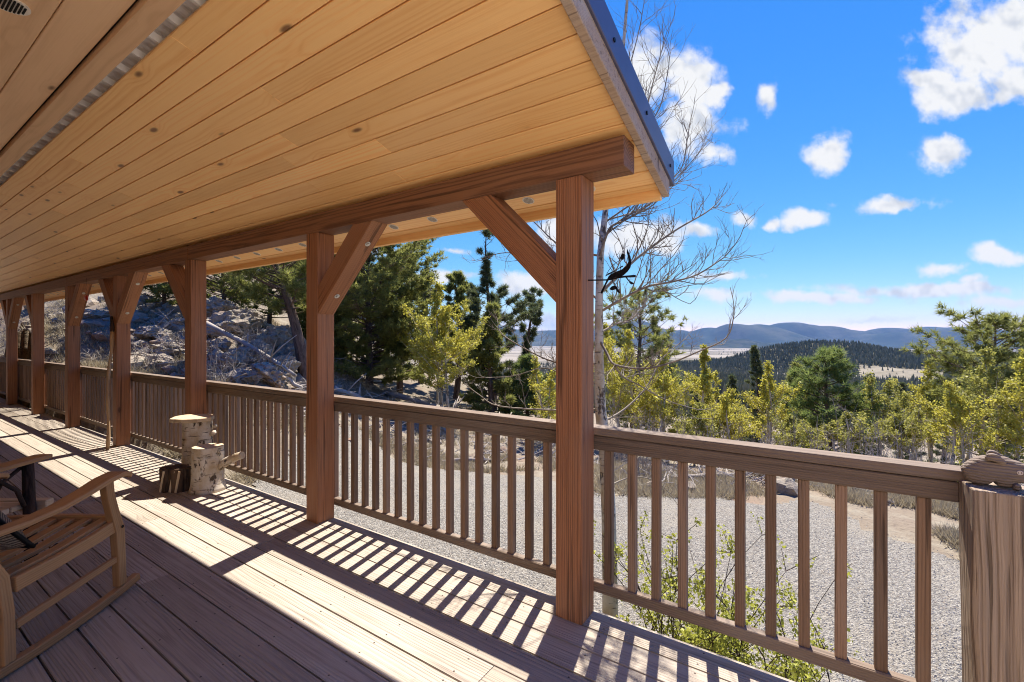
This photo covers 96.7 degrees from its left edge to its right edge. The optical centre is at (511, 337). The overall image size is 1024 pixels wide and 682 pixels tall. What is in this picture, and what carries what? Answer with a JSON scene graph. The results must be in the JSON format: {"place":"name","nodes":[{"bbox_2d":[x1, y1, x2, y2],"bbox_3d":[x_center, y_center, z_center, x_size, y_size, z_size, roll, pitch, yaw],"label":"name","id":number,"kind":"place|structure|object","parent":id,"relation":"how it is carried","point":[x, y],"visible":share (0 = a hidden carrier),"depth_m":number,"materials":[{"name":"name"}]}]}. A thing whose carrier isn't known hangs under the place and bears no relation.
{"place":"outdoors","nodes":[
{"label":"outdoors","id":0,"kind":"place"},
{"bbox_2d":[0,273,1023,559],"bbox_3d":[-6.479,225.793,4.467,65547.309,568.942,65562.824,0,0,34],"label":"ground","id":1,"kind":"structure","parent":0,"point":[900,523],"depth_m":10.14,"materials":[{"name":"soil"}]},
{"bbox_2d":[60,344,108,362],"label":"bare shrub","id":2,"kind":"object","parent":1,"relation":"on","point":[92,358],"visible":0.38,"depth_m":9.45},
{"bbox_2d":[0,0,185,176],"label":"house","id":3,"kind":"structure","parent":1,"relation":"on","point":[60,60],"depth_m":2.02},
{"bbox_2d":[0,0,673,308],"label":"porch roof","id":4,"kind":"structure","parent":3,"relation":"attached to","point":[220,136],"depth_m":2.35,"materials":[{"name":"brown wood"}]},
{"bbox_2d":[0,398,794,681],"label":"porch deck","id":5,"kind":"structure","parent":3,"relation":"attached to","point":[238,582],"depth_m":2.26,"materials":[{"name":"wood"}]},
{"bbox_2d":[0,298,23,404],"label":"porch post","id":6,"kind":"object","parent":5,"relation":"on","point":[11,308],"visible":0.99,"depth_m":9.11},
{"bbox_2d":[0,454,57,560],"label":"rocking chair","id":7,"kind":"object","parent":5,"relation":"on","point":[26,501],"visible":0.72,"depth_m":2.56,"materials":[{"name":"wood"}]},
{"bbox_2d":[24,293,43,414],"bbox_3d":[-8.583,0.294,8.166,0.731,2.108,0.139,0,0,34],"label":"porch post","id":8,"kind":"object","parent":5,"relation":"on","point":[34,305],"visible":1,"depth_m":7.96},
{"bbox_2d":[0,471,139,678],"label":"rocking chair","id":9,"kind":"object","parent":5,"relation":"on","point":[22,575],"visible":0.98,"depth_m":2.08,"materials":[{"name":"brown wood"}]},
{"bbox_2d":[0,511,35,550],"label":"throw pillow","id":10,"kind":"object","parent":9,"relation":"on","point":[16,539],"visible":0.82,"depth_m":1.89,"materials":[{"name":"black fabric"}]},
{"bbox_2d":[65,283,91,427],"bbox_3d":[-6.362,0.294,6.680,0.731,2.108,0.139,0,0,34],"label":"porch post","id":11,"kind":"object","parent":5,"relation":"on","point":[75,303],"visible":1,"depth_m":6.78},
{"bbox_2d":[106,316,114,449],"bbox_3d":[-4.912,0.545,5.557,0.069,1.610,0.274,0,0,-27],"label":"walking stick","id":12,"kind":"object","parent":5,"relation":"on","point":[108,374],"visible":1,"depth_m":5.54,"materials":[{"name":"brown wood"}]},
{"bbox_2d":[98,272,147,446],"bbox_3d":[-4.880,0.294,5.689,1.323,2.108,0.139,0,0,34],"label":"porch post","id":13,"kind":"object","parent":5,"relation":"on","point":[121,294],"visible":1,"depth_m":5.63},
{"bbox_2d":[159,464,190,492],"bbox_3d":[-2.961,1.244,4.016,0.249,0.208,0.186,0,0,-1],"label":"wood stump","id":14,"kind":"object","parent":5,"relation":"on","point":[175,478],"visible":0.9,"depth_m":3.95,"materials":[{"name":"brown wood"}]},
{"bbox_2d":[161,259,205,414],"bbox_3d":[-3.397,0.294,4.697,0.731,2.108,0.139,0,0,34],"label":"porch post","id":15,"kind":"object","parent":5,"relation":"on","point":[187,284],"visible":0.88,"depth_m":4.49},
{"bbox_2d":[169,414,217,464],"bbox_3d":[-2.971,1.045,4.265,0.363,0.606,0.318,0,0,-18],"label":"wood stump","id":16,"kind":"object","parent":5,"relation":"on","point":[197,429],"visible":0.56,"depth_m":4.18,"materials":[{"name":"brown wood"}]},
{"bbox_2d":[188,443,244,494],"bbox_3d":[-2.609,1.155,3.985,0.459,0.387,0.292,0,0,27],"label":"wood stump","id":17,"kind":"object","parent":5,"relation":"on","point":[210,462],"visible":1,"depth_m":3.94,"materials":[{"name":"brown wood"}]},
{"bbox_2d":[306,220,386,523],"bbox_3d":[-1.176,0.294,3.211,0.731,2.108,0.139,0,0,34],"label":"porch post","id":18,"kind":"object","parent":5,"relation":"on","point":[330,278],"visible":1,"depth_m":3.31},
{"bbox_2d":[463,175,593,624],"bbox_3d":[0.061,0.294,2.384,0.731,2.108,0.139,0,0,34],"label":"porch post","id":19,"kind":"object","parent":5,"relation":"on","point":[563,274],"visible":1,"depth_m":2.17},
{"bbox_2d":[588,249,635,293],"bbox_3d":[0.461,-0.302,2.118,0.232,0.201,0.012,0,0,34],"label":"iron bird","id":20,"kind":"object","parent":19,"relation":"attached to","point":[619,273],"visible":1,"depth_m":2.10},
{"bbox_2d":[958,480,1023,681],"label":"newel post","id":21,"kind":"object","parent":5,"relation":"on","point":[991,536],"visible":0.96,"depth_m":1.40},
{"bbox_2d":[0,356,968,681],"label":"porch railing","id":22,"kind":"object","parent":21,"relation":"attached to","point":[158,400],"visible":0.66,"depth_m":2.23,"materials":[{"name":"brown wood"}]},
{"bbox_2d":[961,450,1023,490],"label":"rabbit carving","id":23,"kind":"object","parent":21,"relation":"on","point":[995,467],"visible":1,"depth_m":1.44,"materials":[{"name":"brown wood"}]},
{"bbox_2d":[83,309,109,318],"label":"boulder","id":24,"kind":"object","parent":1,"relation":"on","point":[91,313],"visible":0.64,"depth_m":10.85,"materials":[{"name":"stone"}]},
{"bbox_2d":[109,345,170,371],"bbox_3d":[-6.918,0.357,8.444,0.821,0.548,0.748,0,0,-14],"label":"bare shrub","id":25,"kind":"object","parent":1,"relation":"on","point":[145,361],"visible":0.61,"depth_m":8.47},
{"bbox_2d":[131,340,149,352],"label":"boulder","id":26,"kind":"object","parent":1,"relation":"on","point":[136,347],"visible":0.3,"depth_m":9.65,"materials":[{"name":"stone"}]},
{"bbox_2d":[132,325,172,340],"bbox_3d":[-8.108,-0.041,10.317,0.684,0.468,0.914,-3,6,-23],"label":"boulder","id":27,"kind":"object","parent":1,"relation":"on","point":[146,333],"visible":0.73,"depth_m":10.05,"materials":[{"name":"stone"}]},
{"bbox_2d":[134,333,184,358],"bbox_3d":[-6.995,0.171,9.129,0.761,0.632,1.042,0,0,34],"label":"bare shrub","id":28,"kind":"object","parent":1,"relation":"on","point":[171,342],"visible":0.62,"depth_m":9.16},
{"bbox_2d":[146,353,173,363],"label":"boulder","id":29,"kind":"object","parent":1,"relation":"on","point":[163,356],"visible":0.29,"depth_m":8.80,"materials":[{"name":"stone"}]},
{"bbox_2d":[146,342,184,357],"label":"boulder","id":30,"kind":"object","parent":1,"relation":"on","point":[180,349],"visible":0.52,"depth_m":9.19,"materials":[{"name":"stone"}]},
{"bbox_2d":[168,317,184,330],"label":"boulder","id":31,"kind":"object","parent":1,"relation":"on","point":[177,321],"visible":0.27,"depth_m":10.79,"materials":[{"name":"stone"}]},
{"bbox_2d":[141,277,215,306],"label":"pine tree","id":32,"kind":"object","parent":1,"relation":"on","point":[164,289],"visible":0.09,"depth_m":11.67,"materials":[{"name":"green plant"}]},
{"bbox_2d":[183,331,248,381],"bbox_3d":[-5.052,0.431,7.771,0.924,1.138,0.829,0,0,-37],"label":"bare shrub","id":33,"kind":"object","parent":1,"relation":"on","point":[213,369],"visible":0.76,"depth_m":7.71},
{"bbox_2d":[206,296,238,318],"bbox_3d":[-7.545,-0.599,11.640,1.012,0.852,1.074,5,-5,-38],"label":"boulder","id":34,"kind":"object","parent":1,"relation":"on","point":[214,304],"visible":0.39,"depth_m":11.31,"materials":[{"name":"stone"}]},
{"bbox_2d":[206,336,238,352],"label":"boulder","id":35,"kind":"object","parent":1,"relation":"on","point":[228,343],"visible":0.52,"depth_m":9.48,"materials":[{"name":"stone"}]},
{"bbox_2d":[216,350,248,371],"bbox_3d":[-5.415,0.507,8.862,0.547,0.504,0.575,-13,6,-36],"label":"boulder","id":36,"kind":"object","parent":1,"relation":"on","point":[223,357],"visible":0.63,"depth_m":8.71,"materials":[{"name":"stone"}]},
{"bbox_2d":[206,307,263,343],"bbox_3d":[-6.451,-0.143,10.541,1.208,0.995,1.094,-13,0,-38],"label":"boulder","id":37,"kind":"object","parent":1,"relation":"on","point":[249,316],"visible":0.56,"depth_m":10.28,"materials":[{"name":"stone"}]},
{"bbox_2d":[227,347,260,364],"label":"boulder","id":38,"kind":"object","parent":1,"relation":"on","point":[254,355],"visible":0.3,"depth_m":9.17,"materials":[{"name":"stone"}]},
{"bbox_2d":[206,315,296,376],"bbox_3d":[-5.308,0.160,9.354,2.724,1.237,0.687,0,0,32],"label":"fallen log","id":39,"kind":"object","parent":38,"relation":"on","point":[210,325],"visible":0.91,"depth_m":9.28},
{"bbox_2d":[231,321,258,347],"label":"bare shrub","id":40,"kind":"object","parent":1,"relation":"on","point":[246,328],"visible":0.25,"depth_m":10.02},
{"bbox_2d":[206,263,285,304],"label":"pine tree","id":41,"kind":"object","parent":1,"relation":"on","point":[221,283],"visible":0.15,"depth_m":12.29,"materials":[{"name":"green plant"}]},
{"bbox_2d":[237,369,263,384],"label":"boulder","id":42,"kind":"object","parent":1,"relation":"on","point":[251,375],"visible":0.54,"depth_m":8.28,"materials":[{"name":"stone"}]},
{"bbox_2d":[207,265,298,323],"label":"pine tree","id":43,"kind":"object","parent":1,"relation":"on","point":[269,313],"visible":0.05,"depth_m":15.02,"materials":[{"name":"green plant"}]},
{"bbox_2d":[238,338,273,362],"bbox_3d":[-5.400,0.382,9.573,0.706,0.696,0.653,-6,7,-25],"label":"boulder","id":44,"kind":"object","parent":1,"relation":"on","point":[259,342],"visible":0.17,"depth_m":9.52,"materials":[{"name":"stone"}]},
{"bbox_2d":[239,339,272,368],"bbox_3d":[-5.018,0.407,8.938,0.694,0.827,0.721,0,0,-23],"label":"bare shrub","id":45,"kind":"object","parent":1,"relation":"on","point":[261,356],"visible":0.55,"depth_m":8.98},
{"bbox_2d":[248,333,277,352],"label":"boulder","id":46,"kind":"object","parent":1,"relation":"on","point":[264,337],"visible":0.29,"depth_m":10.10,"materials":[{"name":"stone"}]},
{"bbox_2d":[225,259,305,378],"bbox_3d":[-4.974,-1.036,9.960,2.556,4.492,3.361,0,0,34],"label":"pine tree","id":47,"kind":"object","parent":1,"relation":"on","point":[292,290],"visible":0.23,"depth_m":9.76,"materials":[{"name":"green plant"}]},
{"bbox_2d":[251,362,288,388],"bbox_3d":[-4.608,0.772,8.675,0.889,0.569,0.715,12,-2,43],"label":"boulder","id":48,"kind":"object","parent":1,"relation":"on","point":[273,376],"visible":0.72,"depth_m":8.42,"materials":[{"name":"stone"}]},
{"bbox_2d":[250,325,292,349],"bbox_3d":[-5.645,0.107,10.746,1.105,0.801,1.104,-5,8,0],"label":"boulder","id":49,"kind":"object","parent":1,"relation":"on","point":[281,334],"visible":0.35,"depth_m":10.46,"materials":[{"name":"stone"}]},
{"bbox_2d":[273,343,295,357],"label":"boulder","id":50,"kind":"object","parent":1,"relation":"on","point":[286,349],"visible":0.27,"depth_m":10.19,"materials":[{"name":"stone"}]},
{"bbox_2d":[269,355,300,372],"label":"boulder","id":51,"kind":"object","parent":1,"relation":"on","point":[295,364],"visible":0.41,"depth_m":9.56,"materials":[{"name":"stone"}]},
{"bbox_2d":[265,256,364,337],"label":"pine tree","id":52,"kind":"object","parent":1,"relation":"on","point":[303,323],"visible":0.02,"depth_m":13.82,"materials":[{"name":"green plant"}]},
{"bbox_2d":[334,373,373,398],"bbox_3d":[-3.859,1.441,11.517,0.362,1.077,1.440,0,0,34],"label":"fallen log","id":53,"kind":"object","parent":1,"relation":"on","point":[343,391],"visible":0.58,"depth_m":11.29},
{"bbox_2d":[284,237,448,386],"bbox_3d":[-4.589,-1.363,14.088,5.220,5.872,5.926,0,0,-7],"label":"pine tree","id":54,"kind":"object","parent":1,"relation":"on","point":[381,319],"visible":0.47,"depth_m":13.18,"materials":[{"name":"green plant"}]},
{"bbox_2d":[375,248,422,393],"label":"pine tree","id":55,"kind":"object","parent":1,"relation":"on","point":[407,367],"visible":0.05,"depth_m":16.97,"materials":[{"name":"green plant"}]},
{"bbox_2d":[383,389,463,407],"bbox_3d":[-2.205,2.005,13.009,3.320,0.914,0.865,0,0,21],"label":"fallen log","id":56,"kind":"object","parent":1,"relation":"on","point":[396,395],"visible":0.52,"depth_m":13.15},
{"bbox_2d":[413,268,446,383],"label":"pine tree","id":57,"kind":"object","parent":1,"relation":"on","point":[425,292],"visible":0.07,"depth_m":19.41,"materials":[{"name":"green plant"}]},
{"bbox_2d":[395,276,490,406],"bbox_3d":[-1.971,0.266,12.780,2.570,4.004,2.734,0,0,-34],"label":"aspen tree","id":58,"kind":"object","parent":1,"relation":"on","point":[440,355],"visible":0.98,"depth_m":12.60,"materials":[{"name":"green plant"}]},
{"bbox_2d":[420,269,498,400],"bbox_3d":[-2.018,-0.069,17.895,3.231,5.278,2.795,0,0,0],"label":"pine tree","id":59,"kind":"object","parent":1,"relation":"on","point":[459,280],"visible":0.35,"depth_m":17.76,"materials":[{"name":"green plant"}]},
{"bbox_2d":[447,282,487,391],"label":"pine tree","id":60,"kind":"object","parent":1,"relation":"on","point":[472,286],"visible":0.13,"depth_m":20.29,"materials":[{"name":"green plant"}]},
{"bbox_2d":[457,301,526,412],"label":"pine tree","id":61,"kind":"object","parent":1,"relation":"on","point":[487,360],"visible":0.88,"depth_m":14.35,"materials":[{"name":"green plant"}]},
{"bbox_2d":[459,229,540,409],"bbox_3d":[-0.528,-0.993,16.753,2.924,7.535,2.805,0,0,34],"label":"pine tree","id":62,"kind":"object","parent":1,"relation":"on","point":[486,279],"visible":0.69,"depth_m":16.72,"materials":[{"name":"green plant"}]},
{"bbox_2d":[0,287,1023,563],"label":"dry grass","id":63,"kind":"structure","parent":1,"relation":"on","point":[944,533],"depth_m":8.02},
{"bbox_2d":[18,293,1020,496],"bbox_3d":[-2.652,0.850,10.423,25.225,4.090,5.998,0,0,6],"label":"rubble","id":64,"kind":"object","parent":1,"relation":"on","point":[786,486],"visible":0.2,"depth_m":10.08,"materials":[{"name":"stone"}]},
{"bbox_2d":[252,352,301,387],"bbox_3d":[-4.432,0.650,8.816,0.699,0.736,0.873,0,0,26],"label":"fallen log","id":65,"kind":"object","parent":64,"relation":"on","point":[293,383],"visible":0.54,"depth_m":8.79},
{"bbox_2d":[494,354,555,418],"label":"pine tree","id":66,"kind":"object","parent":1,"relation":"on","point":[523,364],"visible":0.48,"depth_m":14.60,"materials":[{"name":"green plant"}]},
{"bbox_2d":[511,285,550,410],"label":"pine tree","id":67,"kind":"object","parent":1,"relation":"on","point":[536,321],"visible":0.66,"depth_m":19.00,"materials":[{"name":"green plant"}]},
{"bbox_2d":[527,355,555,419],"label":"aspen tree","id":68,"kind":"object","parent":1,"relation":"on","point":[551,392],"visible":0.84,"depth_m":11.28,"materials":[{"name":"green plant"}]},
{"bbox_2d":[252,419,961,681],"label":"gravel drive","id":69,"kind":"structure","parent":1,"relation":"on","point":[725,517],"depth_m":4.81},
{"bbox_2d":[334,420,961,681],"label":"gravel stones","id":70,"kind":"object","parent":69,"relation":"on","point":[853,680],"visible":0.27,"depth_m":4.22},
{"bbox_2d":[452,0,774,617],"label":"bare aspen","id":71,"kind":"object","parent":1,"relation":"on","point":[609,605],"visible":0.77,"depth_m":3.40,"materials":[{"name":"grey plant"}]},
{"bbox_2d":[206,347,1023,487],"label":"branch litter","id":72,"kind":"object","parent":1,"relation":"on","point":[671,467],"visible":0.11,"depth_m":9.54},
{"bbox_2d":[594,322,678,428],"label":"aspen tree","id":73,"kind":"object","parent":1,"relation":"on","point":[613,382],"visible":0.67,"depth_m":12.29,"materials":[{"name":"green plant"}]},
{"bbox_2d":[594,276,689,429],"bbox_3d":[4.208,0.895,15.392,3.673,5.917,3.885,0,0,-15],"label":"pine tree","id":74,"kind":"object","parent":1,"relation":"on","point":[642,330],"visible":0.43,"depth_m":15.18,"materials":[{"name":"green plant"}]},
{"bbox_2d":[612,412,696,478],"bbox_3d":[2.461,1.944,8.312,1.703,1.274,1.458,0,0,34],"label":"bare shrub","id":75,"kind":"object","parent":1,"relation":"on","point":[646,463],"visible":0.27,"depth_m":8.27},
{"bbox_2d":[639,321,679,430],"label":"pine tree","id":76,"kind":"object","parent":1,"relation":"on","point":[672,364],"visible":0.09,"depth_m":18.93,"materials":[{"name":"green plant"}]},
{"bbox_2d":[622,345,703,462],"bbox_3d":[3.724,1.703,11.416,1.827,3.014,2.133,0,0,34],"label":"aspen tree","id":77,"kind":"object","parent":1,"relation":"on","point":[665,383],"visible":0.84,"depth_m":11.42,"materials":[{"name":"green plant"}]},
{"bbox_2d":[685,375,700,434],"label":"pine tree","id":78,"kind":"object","parent":1,"relation":"on","point":[696,398],"visible":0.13,"depth_m":26.79,"materials":[{"name":"green plant"}]},
{"bbox_2d":[652,402,745,466],"bbox_3d":[4.472,2.336,10.770,1.932,1.634,1.877,0,0,-4],"label":"shrub","id":79,"kind":"object","parent":1,"relation":"on","point":[696,418],"visible":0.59,"depth_m":10.65,"materials":[{"name":"green plant"}]},
{"bbox_2d":[679,344,719,421],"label":"aspen tree","id":80,"kind":"object","parent":1,"relation":"on","point":[703,359],"visible":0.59,"depth_m":13.93,"materials":[{"name":"green plant"}]},
{"bbox_2d":[692,370,748,438],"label":"aspen tree","id":81,"kind":"object","parent":1,"relation":"on","point":[717,393],"visible":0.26,"depth_m":16.52,"materials":[{"name":"green plant"}]},
{"bbox_2d":[688,464,756,478],"bbox_3d":[4.110,2.314,8.239,2.374,0.567,0.647,0,0,2],"label":"fallen log","id":82,"kind":"object","parent":1,"relation":"on","point":[697,475],"visible":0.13,"depth_m":8.10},
{"bbox_2d":[594,511,852,681],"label":"leafy shrub","id":83,"kind":"object","parent":1,"relation":"on","point":[716,643],"visible":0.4,"depth_m":2.91,"materials":[{"name":"green plant"}]},
{"bbox_2d":[692,391,761,439],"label":"aspen tree","id":84,"kind":"object","parent":1,"relation":"on","point":[723,411],"visible":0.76,"depth_m":10.48,"materials":[{"name":"green plant"}]},
{"bbox_2d":[722,374,747,440],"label":"pine tree","id":85,"kind":"object","parent":1,"relation":"on","point":[732,382],"visible":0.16,"depth_m":22.81,"materials":[{"name":"green plant"}]},
{"bbox_2d":[735,343,773,442],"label":"pine tree","id":86,"kind":"object","parent":1,"relation":"on","point":[756,371],"visible":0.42,"depth_m":20.97,"materials":[{"name":"green plant"}]},
{"bbox_2d":[497,362,1017,441],"bbox_3d":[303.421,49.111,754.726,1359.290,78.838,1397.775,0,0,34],"label":"valley forest","id":87,"kind":"object","parent":1,"relation":"on","point":[741,384],"visible":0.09,"depth_m":330.50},
{"bbox_2d":[732,423,791,479],"bbox_3d":[4.374,1.993,8.007,1.074,1.040,1.175,0,0,34],"label":"bare shrub","id":88,"kind":"object","parent":1,"relation":"on","point":[754,474],"visible":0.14,"depth_m":8.01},
{"bbox_2d":[732,360,803,443],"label":"aspen tree","id":89,"kind":"object","parent":1,"relation":"on","point":[764,401],"visible":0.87,"depth_m":12.85,"materials":[{"name":"green plant"}]},
{"bbox_2d":[708,593,863,681],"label":"leafy shrub","id":90,"kind":"object","parent":1,"relation":"on","point":[815,673],"visible":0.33,"depth_m":2.65,"materials":[{"name":"green plant"}]},
{"bbox_2d":[773,361,804,439],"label":"pine tree","id":91,"kind":"object","parent":1,"relation":"on","point":[794,363],"visible":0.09,"depth_m":17.14,"materials":[{"name":"green plant"}]},
{"bbox_2d":[767,410,829,450],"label":"aspen tree","id":92,"kind":"object","parent":1,"relation":"on","point":[788,426],"visible":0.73,"depth_m":10.67,"materials":[{"name":"green plant"}]},
{"bbox_2d":[607,393,1023,481],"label":"sapling thicket","id":93,"kind":"object","parent":1,"relation":"on","point":[970,453],"visible":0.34,"depth_m":9.04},
{"bbox_2d":[766,344,896,454],"bbox_3d":[9.088,1.950,13.078,3.435,3.633,3.608,0,0,34],"label":"pine tree","id":94,"kind":"object","parent":1,"relation":"on","point":[813,408],"visible":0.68,"depth_m":12.75,"materials":[{"name":"green plant"}]},
{"bbox_2d":[802,409,889,452],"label":"aspen tree","id":95,"kind":"object","parent":1,"relation":"on","point":[845,434],"visible":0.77,"depth_m":10.56,"materials":[{"name":"green plant"}]},
{"bbox_2d":[851,369,938,456],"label":"aspen tree","id":96,"kind":"object","parent":1,"relation":"on","point":[885,398],"visible":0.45,"depth_m":11.96,"materials":[{"name":"green plant"}]},
{"bbox_2d":[865,435,931,460],"bbox_3d":[6.250,2.044,7.409,0.951,0.922,0.867,0,0,34],"label":"bare shrub","id":97,"kind":"object","parent":1,"relation":"on","point":[872,454],"visible":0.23,"depth_m":7.38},
{"bbox_2d":[854,396,952,460],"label":"aspen tree","id":98,"kind":"object","parent":1,"relation":"on","point":[909,431],"visible":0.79,"depth_m":10.54,"materials":[{"name":"green plant"}]},
{"bbox_2d":[883,377,941,460],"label":"aspen tree","id":99,"kind":"object","parent":1,"relation":"on","point":[895,391],"visible":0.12,"depth_m":16.53,"materials":[{"name":"green plant"}]},
{"bbox_2d":[891,361,968,462],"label":"aspen tree","id":100,"kind":"object","parent":1,"relation":"on","point":[926,386],"visible":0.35,"depth_m":13.30,"materials":[{"name":"green plant"}]},
{"bbox_2d":[933,376,958,465],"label":"pine tree","id":101,"kind":"object","parent":1,"relation":"on","point":[936,451],"visible":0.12,"depth_m":24.89,"materials":[{"name":"green plant"}]},
{"bbox_2d":[918,380,1000,465],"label":"aspen tree","id":102,"kind":"object","parent":1,"relation":"on","point":[955,417],"visible":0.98,"depth_m":9.42,"materials":[{"name":"green plant"}]},
{"bbox_2d":[899,301,1023,462],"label":"pine tree","id":103,"kind":"object","parent":1,"relation":"on","point":[1001,321],"visible":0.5,"depth_m":12.40,"materials":[{"name":"green plant"}]},
{"bbox_2d":[940,346,1022,455],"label":"aspen tree","id":104,"kind":"object","parent":1,"relation":"on","point":[988,378],"visible":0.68,"depth_m":9.88,"materials":[{"name":"green plant"}]},
{"bbox_2d":[982,348,1023,460],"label":"aspen tree","id":105,"kind":"object","parent":1,"relation":"on","point":[1017,396],"visible":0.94,"depth_m":9.33,"materials":[{"name":"green plant"}]},
{"bbox_2d":[365,0,1023,330],"label":"sky","id":106,"kind":"structure","parent":0,"point":[880,143],"materials":[{"name":"blue"}]},
{"bbox_2d":[409,321,1021,347],"bbox_3d":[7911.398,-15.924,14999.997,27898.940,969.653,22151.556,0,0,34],"label":"mountains","id":107,"kind":"structure","parent":0,"point":[786,332],"depth_m":13238.46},
{"bbox_2d":[636,343,953,378],"bbox_3d":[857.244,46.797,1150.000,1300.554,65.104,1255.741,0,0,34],"label":"forest hill","id":108,"kind":"structure","parent":0,"point":[907,373],"depth_m":868.74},
{"bbox_2d":[652,339,1009,380],"bbox_3d":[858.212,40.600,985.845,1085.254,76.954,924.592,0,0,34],"label":"hill forest","id":109,"kind":"object","parent":108,"relation":"on","point":[884,355],"visible":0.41,"depth_m":1038.48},
{"bbox_2d":[614,339,1019,348],"bbox_3d":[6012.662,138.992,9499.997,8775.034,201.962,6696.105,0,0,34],"label":"foothills","id":110,"kind":"structure","parent":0,"point":[739,343],"depth_m":9196.48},
{"bbox_2d":[884,382,936,462],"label":"pine tree","id":111,"kind":"object","parent":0,"point":[903,384],"visible":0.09,"depth_m":21.83,"materials":[{"name":"green plant"}]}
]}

